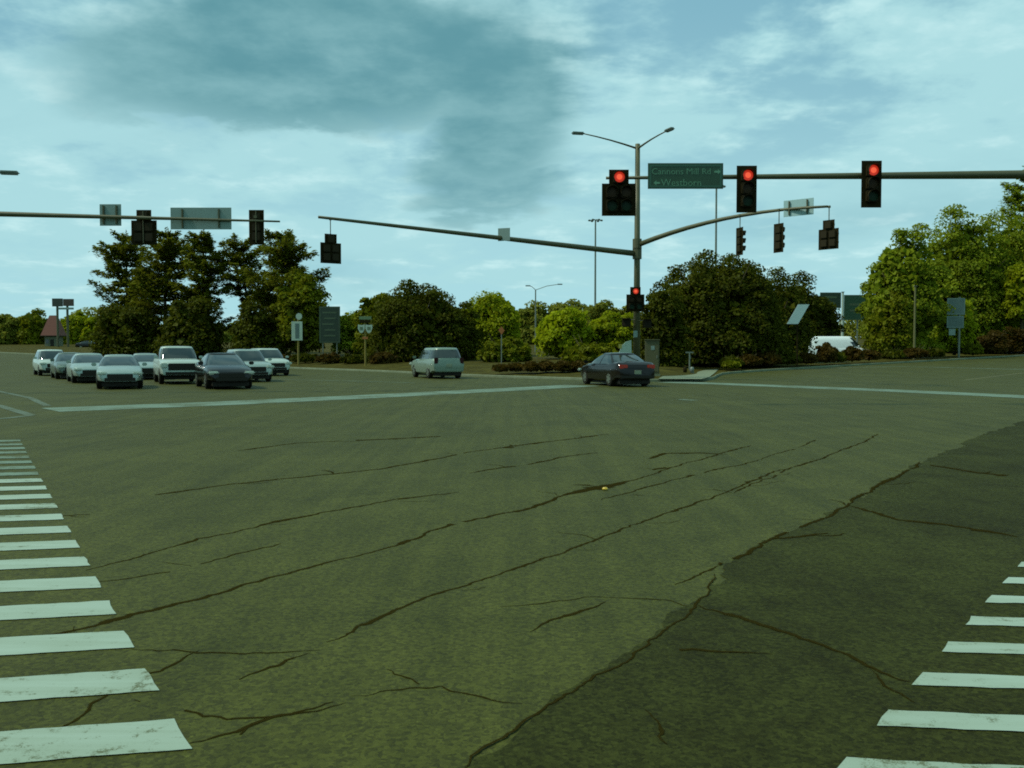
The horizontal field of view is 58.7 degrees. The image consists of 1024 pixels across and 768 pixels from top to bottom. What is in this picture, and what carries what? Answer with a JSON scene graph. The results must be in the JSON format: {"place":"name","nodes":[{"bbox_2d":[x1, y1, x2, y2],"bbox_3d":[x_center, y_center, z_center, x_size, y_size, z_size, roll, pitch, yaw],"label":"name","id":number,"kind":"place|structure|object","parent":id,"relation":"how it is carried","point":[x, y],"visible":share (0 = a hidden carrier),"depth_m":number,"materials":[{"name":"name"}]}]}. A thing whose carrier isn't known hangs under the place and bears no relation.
{"place":"outdoors","nodes":[
{"label":"outdoors","id":0,"kind":"place"},
{"bbox_2d":[0,353,1023,767],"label":"road","id":1,"kind":"structure","parent":0,"point":[324,569],"depth_m":7.78,"materials":[{"name":"asphalt"}]},
{"bbox_2d":[33,349,63,375],"bbox_3d":[-30.808,-1.458,60.869,2.260,1.706,4.787,-1,2,-33],"label":"sport utility vehicle","id":2,"kind":"object","parent":1,"relation":"on","point":[41,362],"visible":0.69,"depth_m":59.84,"materials":[{"name":"paint"}]},
{"bbox_2d":[50,352,76,378],"bbox_3d":[-26.050,-1.107,53.717,2.310,1.519,5.047,-1,2,-31],"label":"sedan","id":3,"kind":"object","parent":1,"relation":"on","point":[58,366],"visible":0.54,"depth_m":52.42,"materials":[{"name":"grey paint"}]},
{"bbox_2d":[66,353,102,382],"bbox_3d":[-21.926,-0.858,47.172,2.266,1.490,4.951,-1,2,-30],"label":"sedan","id":4,"kind":"object","parent":1,"relation":"on","point":[80,367],"visible":0.68,"depth_m":45.48,"materials":[{"name":"silver metal"}]},
{"bbox_2d":[91,354,146,388],"bbox_3d":[-17.281,-0.580,40.039,2.200,1.447,4.807,-1,2,-24],"label":"sedan","id":5,"kind":"object","parent":1,"relation":"on","point":[116,370],"visible":1,"depth_m":38.25,"materials":[{"name":"silver metal"}]},
{"bbox_2d":[0,170,279,221],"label":"signal pole","id":6,"kind":"object","parent":1,"relation":"on","point":[32,214],"visible":1,"depth_m":34.45,"materials":[{"name":"metal"}]},
{"bbox_2d":[100,204,120,225],"bbox_3d":[-15.332,-6.452,34.710,0.820,0.820,0.100,0,2,0],"label":"arm sign","id":7,"kind":"object","parent":6,"relation":"attached to","point":[110,209],"visible":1,"depth_m":34.73,"materials":[{"name":"metal"}]},
{"bbox_2d":[131,210,156,244],"bbox_3d":[-14.128,-6.017,35.008,0.980,1.330,0.503,0,2,0],"label":"traffic signal","id":8,"kind":"object","parent":6,"relation":"attached to","point":[143,232],"visible":0.95,"depth_m":34.91,"materials":[{"name":"metal"}]},
{"bbox_2d":[170,208,231,228],"bbox_3d":[-12.010,-6.390,35.102,2.350,0.840,0.100,0,2,0],"label":"arm sign","id":9,"kind":"object","parent":6,"relation":"attached to","point":[220,213],"visible":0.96,"depth_m":35.13,"materials":[{"name":"metal"}]},
{"bbox_2d":[249,210,263,244],"bbox_3d":[-9.963,-6.100,35.492,0.518,1.350,0.489,-2,3,-38],"label":"traffic signal","id":10,"kind":"object","parent":6,"relation":"attached to","point":[256,233],"visible":0.94,"depth_m":35.40,"materials":[{"name":"metal"}]},
{"bbox_2d":[133,353,156,377],"bbox_3d":[-21.179,-1.044,52.593,2.244,1.476,4.903,-1,2,-25],"label":"sedan","id":11,"kind":"object","parent":1,"relation":"on","point":[147,369],"visible":0.29,"depth_m":51.21,"materials":[{"name":"silver metal"}]},
{"bbox_2d":[153,346,202,383],"bbox_3d":[-16.954,-0.996,46.022,2.313,1.848,5.593,-1,2,-25],"label":"pickup truck","id":12,"kind":"object","parent":1,"relation":"on","point":[174,362],"visible":0.83,"depth_m":43.98,"materials":[{"name":"paint"}]},
{"bbox_2d":[195,353,254,388],"bbox_3d":[-12.733,-0.618,40.061,2.310,1.519,5.047,-1,2,-26],"label":"sedan","id":13,"kind":"object","parent":1,"relation":"on","point":[221,369],"visible":1,"depth_m":38.31,"materials":[{"name":"grey paint"}]},
{"bbox_2d":[226,349,274,380],"bbox_3d":[-14.235,-1.025,48.826,2.260,1.706,4.787,-1,2,-28],"label":"sport utility vehicle","id":14,"kind":"object","parent":1,"relation":"on","point":[261,367],"visible":0.59,"depth_m":47.67,"materials":[{"name":"silver metal"}]},
{"bbox_2d":[253,348,291,374],"bbox_3d":[-16.346,-1.498,60.815,2.373,1.792,5.026,-1,2,-29],"label":"sport utility vehicle","id":15,"kind":"object","parent":1,"relation":"on","point":[279,362],"visible":0.58,"depth_m":59.31,"materials":[{"name":"paint"}]},
{"bbox_2d":[409,347,463,377],"bbox_3d":[-4.558,-1.293,54.816,2.396,1.809,5.074,-1,2,-22],"label":"sport utility vehicle","id":16,"kind":"object","parent":1,"relation":"on","point":[438,361],"visible":1,"depth_m":52.75,"materials":[{"name":"green paint"}]},
{"bbox_2d":[0,352,1023,381],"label":"kerb","id":17,"kind":"structure","parent":1,"relation":"on","point":[575,378],"depth_m":67.06,"materials":[{"name":"concrete"}]},
{"bbox_2d":[318,127,827,357],"bbox_3d":[2.503,-6.623,44.734,22.409,13.534,10.294,0,2,-4],"label":"signal pole","id":18,"kind":"object","parent":1,"relation":"on","point":[636,251],"visible":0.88,"depth_m":47.59,"materials":[{"name":"metal"}]},
{"bbox_2d":[320,218,340,263],"bbox_3d":[-7.846,-6.158,39.183,0.931,1.949,0.390,-1,2,-32],"label":"traffic signal","id":19,"kind":"object","parent":18,"relation":"attached to","point":[330,249],"visible":1,"depth_m":39.06,"materials":[{"name":"metal"}]},
{"bbox_2d":[498,228,509,240],"bbox_3d":[-0.376,-7.285,44.374,0.620,0.620,0.100,1,2,20],"label":"arm sign","id":20,"kind":"object","parent":18,"relation":"attached to","point":[504,233],"visible":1,"depth_m":44.31,"materials":[{"name":"metal"}]},
{"bbox_2d":[626,287,643,311],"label":"traffic signal","id":21,"kind":"object","parent":18,"relation":"attached to","point":[635,300],"visible":1,"depth_m":49.41,"materials":[{"name":"metal"}]},
{"bbox_2d":[736,214,745,255],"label":"traffic signal","id":22,"kind":"object","parent":18,"relation":"attached to","point":[740,241],"visible":1,"depth_m":44.18,"materials":[{"name":"metal"}]},
{"bbox_2d":[774,209,784,252],"bbox_3d":[12.533,-7.152,42.503,0.410,2.030,0.585,-1,2,-32],"label":"traffic signal","id":23,"kind":"object","parent":18,"relation":"attached to","point":[779,236],"visible":1,"depth_m":42.39,"materials":[{"name":"metal"}]},
{"bbox_2d":[784,198,813,216],"bbox_3d":[13.124,-8.100,41.738,1.420,0.750,0.100,2,3,40],"label":"arm sign","id":24,"kind":"object","parent":18,"relation":"attached to","point":[788,204],"visible":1,"depth_m":41.75,"materials":[{"name":"metal"}]},
{"bbox_2d":[818,205,838,249],"bbox_3d":[14.165,-6.960,40.540,0.402,1.937,0.960,-2,3,-42],"label":"traffic signal","id":25,"kind":"object","parent":18,"relation":"attached to","point":[829,235],"visible":1,"depth_m":40.42,"materials":[{"name":"metal"}]},
{"bbox_2d":[577,353,654,385],"bbox_3d":[4.847,-0.715,42.723,2.310,1.519,5.047,-1,2,-17],"label":"sedan","id":26,"kind":"object","parent":1,"relation":"on","point":[611,369],"visible":1,"depth_m":40.89,"materials":[{"name":"black paint"}]},
{"bbox_2d":[464,421,1023,767],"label":"older asphalt","id":27,"kind":"structure","parent":1,"relation":"on","point":[901,598],"depth_m":4.77,"materials":[{"name":"asphalt"}]},
{"bbox_2d":[606,170,1023,178],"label":"signal pole","id":28,"kind":"object","parent":1,"relation":"on","point":[1009,174],"visible":0.7,"depth_m":26.52,"materials":[{"name":"metal"}]},
{"bbox_2d":[602,170,635,215],"bbox_3d":[3.092,-5.532,26.271,0.980,1.330,0.503,0,2,0],"label":"traffic signal","id":29,"kind":"object","parent":28,"relation":"attached to","point":[618,194],"visible":1,"depth_m":26.25,"materials":[{"name":"metal"}]},
{"bbox_2d":[648,163,722,188],"bbox_3d":[5.000,-5.999,26.369,2.170,0.735,0.328,0,2,0],"label":"street name sign","id":30,"kind":"object","parent":28,"relation":"attached to","point":[685,175],"visible":1,"depth_m":26.21,"materials":[{"name":"metal"}]},
{"bbox_2d":[736,166,756,212],"bbox_3d":[6.772,-5.637,26.269,0.518,1.350,0.489,2,3,38],"label":"traffic signal","id":31,"kind":"object","parent":28,"relation":"attached to","point":[746,194],"visible":1,"depth_m":26.31,"materials":[{"name":"metal"}]},
{"bbox_2d":[861,161,881,207],"bbox_3d":[10.382,-5.780,26.264,0.518,1.350,0.489,2,3,38],"label":"traffic signal","id":32,"kind":"object","parent":28,"relation":"attached to","point":[871,178],"visible":1,"depth_m":26.26,"materials":[{"name":"metal"}]},
{"bbox_2d":[0,338,1023,378],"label":"grass verge","id":33,"kind":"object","parent":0,"point":[480,367],"depth_m":81.01,"materials":[{"name":"plant"}]},
{"bbox_2d":[0,314,20,344],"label":"tree","id":34,"kind":"object","parent":33,"relation":"on","point":[9,323],"visible":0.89,"depth_m":202.50,"materials":[{"name":"green plant"}]},
{"bbox_2d":[15,308,50,344],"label":"tree","id":35,"kind":"object","parent":33,"relation":"on","point":[30,327],"visible":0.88,"depth_m":202.61,"materials":[{"name":"green plant"}]},
{"bbox_2d":[40,315,66,345],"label":"house","id":36,"kind":"structure","parent":33,"relation":"on","point":[49,328],"depth_m":178.67,"materials":[{"name":"red"}]},
{"bbox_2d":[52,298,73,346],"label":"pylon sign","id":37,"kind":"object","parent":33,"relation":"on","point":[58,303],"visible":0.91,"depth_m":171.52,"materials":[{"name":"metal"}]},
{"bbox_2d":[59,310,88,343],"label":"tree","id":38,"kind":"object","parent":33,"relation":"on","point":[76,324],"visible":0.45,"depth_m":202.59,"materials":[{"name":"green plant"}]},
{"bbox_2d":[77,316,101,341],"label":"tree","id":39,"kind":"object","parent":33,"relation":"on","point":[89,322],"visible":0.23,"depth_m":202.03,"materials":[{"name":"green plant"}]},
{"bbox_2d":[85,303,162,355],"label":"tree","id":40,"kind":"object","parent":33,"relation":"on","point":[130,330],"visible":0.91,"depth_m":113.31,"materials":[{"name":"green plant"}]},
{"bbox_2d":[87,229,172,308],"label":"pine tree","id":41,"kind":"object","parent":33,"relation":"on","point":[124,250],"visible":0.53,"depth_m":122.23,"materials":[{"name":"green plant"}]},
{"bbox_2d":[126,227,211,330],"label":"pine tree","id":42,"kind":"object","parent":33,"relation":"on","point":[158,289],"visible":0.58,"depth_m":117.97,"materials":[{"name":"green plant"}]},
{"bbox_2d":[151,295,231,356],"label":"tree","id":43,"kind":"object","parent":33,"relation":"on","point":[200,333],"visible":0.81,"depth_m":108.07,"materials":[{"name":"green plant"}]},
{"bbox_2d":[168,229,236,331],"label":"pine tree","id":44,"kind":"object","parent":33,"relation":"on","point":[201,266],"visible":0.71,"depth_m":115.80,"materials":[{"name":"green plant"}]},
{"bbox_2d":[208,232,278,302],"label":"pine tree","id":45,"kind":"object","parent":33,"relation":"on","point":[240,248],"visible":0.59,"depth_m":119.55,"materials":[{"name":"green plant"}]},
{"bbox_2d":[228,299,293,355],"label":"tree","id":46,"kind":"object","parent":33,"relation":"on","point":[252,329],"visible":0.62,"depth_m":102.22,"materials":[{"name":"green plant"}]},
{"bbox_2d":[228,228,331,325],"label":"pine tree","id":47,"kind":"object","parent":33,"relation":"on","point":[284,259],"visible":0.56,"depth_m":107.72,"materials":[{"name":"green plant"}]},
{"bbox_2d":[291,313,301,364],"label":"roadside sign","id":48,"kind":"object","parent":33,"relation":"on","point":[296,328],"visible":1,"depth_m":87.76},
{"bbox_2d":[269,271,331,353],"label":"tree","id":49,"kind":"object","parent":33,"relation":"on","point":[301,297],"visible":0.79,"depth_m":102.44,"materials":[{"name":"green plant"}]},
{"bbox_2d":[289,349,316,362],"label":"shrub","id":50,"kind":"object","parent":33,"relation":"on","point":[305,357],"visible":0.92,"depth_m":91.23,"materials":[{"name":"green plant"}]},
{"bbox_2d":[314,348,340,362],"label":"shrub","id":51,"kind":"object","parent":33,"relation":"on","point":[333,357],"visible":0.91,"depth_m":88.92,"materials":[{"name":"brown plant"}]},
{"bbox_2d":[319,306,339,353],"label":"guide sign","id":52,"kind":"object","parent":33,"relation":"on","point":[329,324],"visible":0.93,"depth_m":97.82,"materials":[{"name":"metal"}]},
{"bbox_2d":[330,311,362,354],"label":"tree","id":53,"kind":"object","parent":33,"relation":"on","point":[347,335],"visible":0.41,"depth_m":104.34,"materials":[{"name":"green plant"}]},
{"bbox_2d":[339,349,368,363],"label":"shrub","id":54,"kind":"object","parent":33,"relation":"on","point":[347,358],"visible":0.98,"depth_m":86.71,"materials":[{"name":"green plant"}]},
{"bbox_2d":[358,316,371,365],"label":"route marker","id":55,"kind":"object","parent":33,"relation":"on","point":[364,327],"visible":0.99,"depth_m":81.76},
{"bbox_2d":[352,292,387,352],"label":"tree","id":56,"kind":"object","parent":33,"relation":"on","point":[366,309],"visible":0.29,"depth_m":95.05,"materials":[{"name":"green plant"}]},
{"bbox_2d":[368,349,398,363],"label":"shrub","id":57,"kind":"object","parent":33,"relation":"on","point":[382,357],"visible":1,"depth_m":84.25,"materials":[{"name":"brown plant"}]},
{"bbox_2d":[362,279,477,361],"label":"tree","id":58,"kind":"object","parent":33,"relation":"on","point":[410,324],"visible":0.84,"depth_m":87.61,"materials":[{"name":"green plant"}]},
{"bbox_2d":[453,301,484,359],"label":"tree","id":59,"kind":"object","parent":33,"relation":"on","point":[475,335],"visible":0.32,"depth_m":91.40,"materials":[{"name":"green plant"}]},
{"bbox_2d":[463,289,522,349],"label":"tree","id":60,"kind":"object","parent":33,"relation":"on","point":[496,311],"visible":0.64,"depth_m":101.83,"materials":[{"name":"green plant"}]},
{"bbox_2d":[476,334,532,361],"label":"shrub","id":61,"kind":"object","parent":33,"relation":"on","point":[515,350],"visible":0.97,"depth_m":82.70,"materials":[{"name":"green plant"}]},
{"bbox_2d":[522,361,540,371],"bbox_3d":[1.214,-1.133,57.519,1.289,0.762,2.237,0,2,0],"label":"shrub","id":62,"kind":"object","parent":33,"relation":"on","point":[530,366],"visible":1,"depth_m":56.89,"materials":[{"name":"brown plant"}]},
{"bbox_2d":[517,300,549,343],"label":"tree","id":63,"kind":"object","parent":33,"relation":"on","point":[527,322],"visible":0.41,"depth_m":172.18,"materials":[{"name":"green plant"}]},
{"bbox_2d":[538,360,553,371],"bbox_3d":[2.150,-1.171,57.969,1.510,0.800,2.005,1,2,25],"label":"shrub","id":64,"kind":"object","parent":33,"relation":"on","point":[546,365],"visible":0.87,"depth_m":57.30,"materials":[{"name":"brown plant"}]},
{"bbox_2d":[553,360,571,371],"bbox_3d":[3.189,-1.146,57.538,1.290,0.787,2.053,0,2,0],"label":"shrub","id":65,"kind":"object","parent":33,"relation":"on","point":[562,365],"visible":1,"depth_m":56.85,"materials":[{"name":"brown plant"}]},
{"bbox_2d":[532,306,597,358],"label":"tree","id":66,"kind":"object","parent":33,"relation":"on","point":[557,332],"visible":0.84,"depth_m":90.28,"materials":[{"name":"green plant"}]},
{"bbox_2d":[547,298,582,316],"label":"tree","id":67,"kind":"object","parent":33,"relation":"on","point":[558,306],"visible":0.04,"depth_m":173.81,"materials":[{"name":"green plant"}]},
{"bbox_2d":[559,337,618,361],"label":"bush","id":68,"kind":"object","parent":33,"relation":"on","point":[590,352],"visible":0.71,"depth_m":78.51,"materials":[{"name":"green plant"}]},
{"bbox_2d":[588,219,602,304],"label":"mast light","id":69,"kind":"object","parent":33,"relation":"on","point":[597,220],"visible":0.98,"depth_m":204.12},
{"bbox_2d":[577,300,623,326],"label":"tree","id":70,"kind":"object","parent":33,"relation":"on","point":[597,310],"visible":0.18,"depth_m":172.38,"materials":[{"name":"green plant"}]},
{"bbox_2d":[588,310,640,352],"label":"tree","id":71,"kind":"object","parent":33,"relation":"on","point":[611,330],"visible":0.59,"depth_m":91.81,"materials":[{"name":"green plant"}]},
{"bbox_2d":[645,339,659,375],"bbox_3d":[8.079,-1.508,52.467,0.900,2.135,0.675,0,2,6],"label":"signal cabinet","id":72,"kind":"object","parent":33,"relation":"on","point":[651,350],"visible":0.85,"depth_m":52.18,"materials":[{"name":"metal"}]},
{"bbox_2d":[631,281,694,366],"bbox_3d":[10.839,-4.288,65.903,4.631,6.453,3.852,0,2,0],"label":"tree","id":73,"kind":"object","parent":33,"relation":"on","point":[668,329],"visible":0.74,"depth_m":64.92,"materials":[{"name":"green plant"}]},
{"bbox_2d":[652,249,792,365],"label":"tree","id":74,"kind":"object","parent":33,"relation":"on","point":[733,308],"visible":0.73,"depth_m":68.89,"materials":[{"name":"green plant"}]},
{"bbox_2d":[739,353,763,366],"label":"shrub","id":75,"kind":"object","parent":33,"relation":"on","point":[749,360],"visible":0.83,"depth_m":66.38,"materials":[{"name":"brown plant"}]},
{"bbox_2d":[756,351,781,365],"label":"shrub","id":76,"kind":"object","parent":33,"relation":"on","point":[770,358],"visible":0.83,"depth_m":67.98,"materials":[{"name":"brown plant"}]},
{"bbox_2d":[763,266,818,353],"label":"tree","id":77,"kind":"object","parent":33,"relation":"on","point":[788,296],"visible":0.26,"depth_m":78.67,"materials":[{"name":"green plant"}]},
{"bbox_2d":[779,352,802,364],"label":"shrub","id":78,"kind":"object","parent":33,"relation":"on","point":[791,358],"visible":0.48,"depth_m":69.76,"materials":[{"name":"green plant"}]},
{"bbox_2d":[787,304,808,366],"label":"slanted panel","id":79,"kind":"object","parent":33,"relation":"on","point":[798,313],"visible":1,"depth_m":68.22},
{"bbox_2d":[786,270,829,335],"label":"tree","id":80,"kind":"object","parent":33,"relation":"on","point":[815,316],"visible":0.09,"depth_m":96.35,"materials":[{"name":"green plant"}]},
{"bbox_2d":[798,351,818,363],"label":"shrub","id":81,"kind":"object","parent":33,"relation":"on","point":[809,357],"visible":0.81,"depth_m":71.59,"materials":[{"name":"brown plant"}]},
{"bbox_2d":[814,342,838,362],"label":"shrub","id":82,"kind":"object","parent":33,"relation":"on","point":[826,352],"visible":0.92,"depth_m":73.63,"materials":[{"name":"brown plant"}]},
{"bbox_2d":[810,294,845,335],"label":"tree","id":83,"kind":"object","parent":33,"relation":"on","point":[834,327],"visible":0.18,"depth_m":98.53,"materials":[{"name":"green plant"}]},
{"bbox_2d":[820,292,840,307],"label":"overhead sign","id":84,"kind":"object","parent":33,"relation":"on","point":[834,297],"visible":0.58,"depth_m":149.54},
{"bbox_2d":[808,336,864,353],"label":"cargo van","id":85,"kind":"object","parent":33,"relation":"on","point":[841,343],"visible":0.29,"depth_m":91.01,"materials":[{"name":"white paint"}]},
{"bbox_2d":[843,346,864,361],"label":"shrub","id":86,"kind":"object","parent":33,"relation":"on","point":[852,353],"visible":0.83,"depth_m":76.43,"materials":[{"name":"brown plant"}]},
{"bbox_2d":[844,295,865,342],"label":"overhead sign","id":87,"kind":"object","parent":33,"relation":"on","point":[852,303],"visible":0.57,"depth_m":151.60,"materials":[{"name":"metal"}]},
{"bbox_2d":[862,348,881,360],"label":"shrub","id":88,"kind":"object","parent":33,"relation":"on","point":[869,354],"visible":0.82,"depth_m":78.40,"materials":[{"name":"brown plant"}]},
{"bbox_2d":[861,290,917,352],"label":"tree","id":89,"kind":"object","parent":33,"relation":"on","point":[892,326],"visible":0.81,"depth_m":88.71,"materials":[{"name":"green plant"}]},
{"bbox_2d":[881,348,907,359],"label":"shrub","id":90,"kind":"object","parent":33,"relation":"on","point":[892,354],"visible":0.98,"depth_m":81.20,"materials":[{"name":"green plant"}]},
{"bbox_2d":[855,223,955,351],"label":"tree","id":91,"kind":"object","parent":33,"relation":"on","point":[894,269],"visible":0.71,"depth_m":91.27,"materials":[{"name":"green plant"}]},
{"bbox_2d":[913,286,915,359],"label":"slim pole","id":92,"kind":"object","parent":33,"relation":"on","point":[914,336],"visible":1,"depth_m":85.76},
{"bbox_2d":[903,346,930,358],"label":"shrub","id":93,"kind":"object","parent":33,"relation":"on","point":[914,353],"visible":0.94,"depth_m":84.24,"materials":[{"name":"brown plant"}]},
{"bbox_2d":[926,346,945,357],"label":"shrub","id":94,"kind":"object","parent":33,"relation":"on","point":[935,352],"visible":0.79,"depth_m":86.86,"materials":[{"name":"green plant"}]},
{"bbox_2d":[947,297,964,357],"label":"lane sign","id":95,"kind":"object","parent":33,"relation":"on","point":[958,304],"visible":1,"depth_m":90.70,"materials":[{"name":"metal"}]},
{"bbox_2d":[934,299,979,354],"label":"tree","id":96,"kind":"object","parent":33,"relation":"on","point":[967,335],"visible":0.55,"depth_m":94.82,"materials":[{"name":"green plant"}]},
{"bbox_2d":[919,204,1023,353],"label":"tree","id":97,"kind":"object","parent":33,"relation":"on","point":[975,281],"visible":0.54,"depth_m":105.42,"materials":[{"name":"green plant"}]},
{"bbox_2d":[960,343,983,354],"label":"shrub","id":98,"kind":"object","parent":33,"relation":"on","point":[972,349],"visible":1,"depth_m":93.60,"materials":[{"name":"green plant"}]},
{"bbox_2d":[976,330,1009,353],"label":"shrub","id":99,"kind":"object","parent":33,"relation":"on","point":[995,341],"visible":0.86,"depth_m":97.18,"materials":[{"name":"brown plant"}]},
{"bbox_2d":[977,204,1023,352],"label":"tree","id":100,"kind":"object","parent":33,"relation":"on","point":[1015,246],"visible":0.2,"depth_m":108.37,"materials":[{"name":"green plant"}]},
{"bbox_2d":[986,166,1023,238],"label":"pine tree","id":101,"kind":"object","parent":33,"relation":"on","point":[1016,197],"visible":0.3,"depth_m":119.80,"materials":[{"name":"green plant"}]},
{"bbox_2d":[997,257,1023,352],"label":"tree","id":102,"kind":"object","parent":33,"relation":"on","point":[1013,302],"visible":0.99,"depth_m":103.17,"materials":[{"name":"green plant"}]},
{"bbox_2d":[1003,326,1023,352],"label":"shrub","id":103,"kind":"object","parent":33,"relation":"on","point":[1015,342],"visible":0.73,"depth_m":101.79,"materials":[{"name":"brown plant"}]},
{"bbox_2d":[0,0,1023,336],"label":"sky","id":104,"kind":"structure","parent":0,"point":[456,115],"materials":[{"name":"blue"}]},
{"bbox_2d":[659,369,717,378],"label":"sidewalk","id":105,"kind":"structure","parent":0,"point":[703,374],"depth_m":51.39,"materials":[{"name":"concrete"}]},
{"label":"grass bank","id":106,"kind":"structure","parent":0,"visible":0},
{"bbox_2d":[16,307,867,341],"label":"distant woodland","id":107,"kind":"object","parent":106,"relation":"on","point":[850,329],"visible":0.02,"depth_m":227.91,"materials":[{"name":"plant"}]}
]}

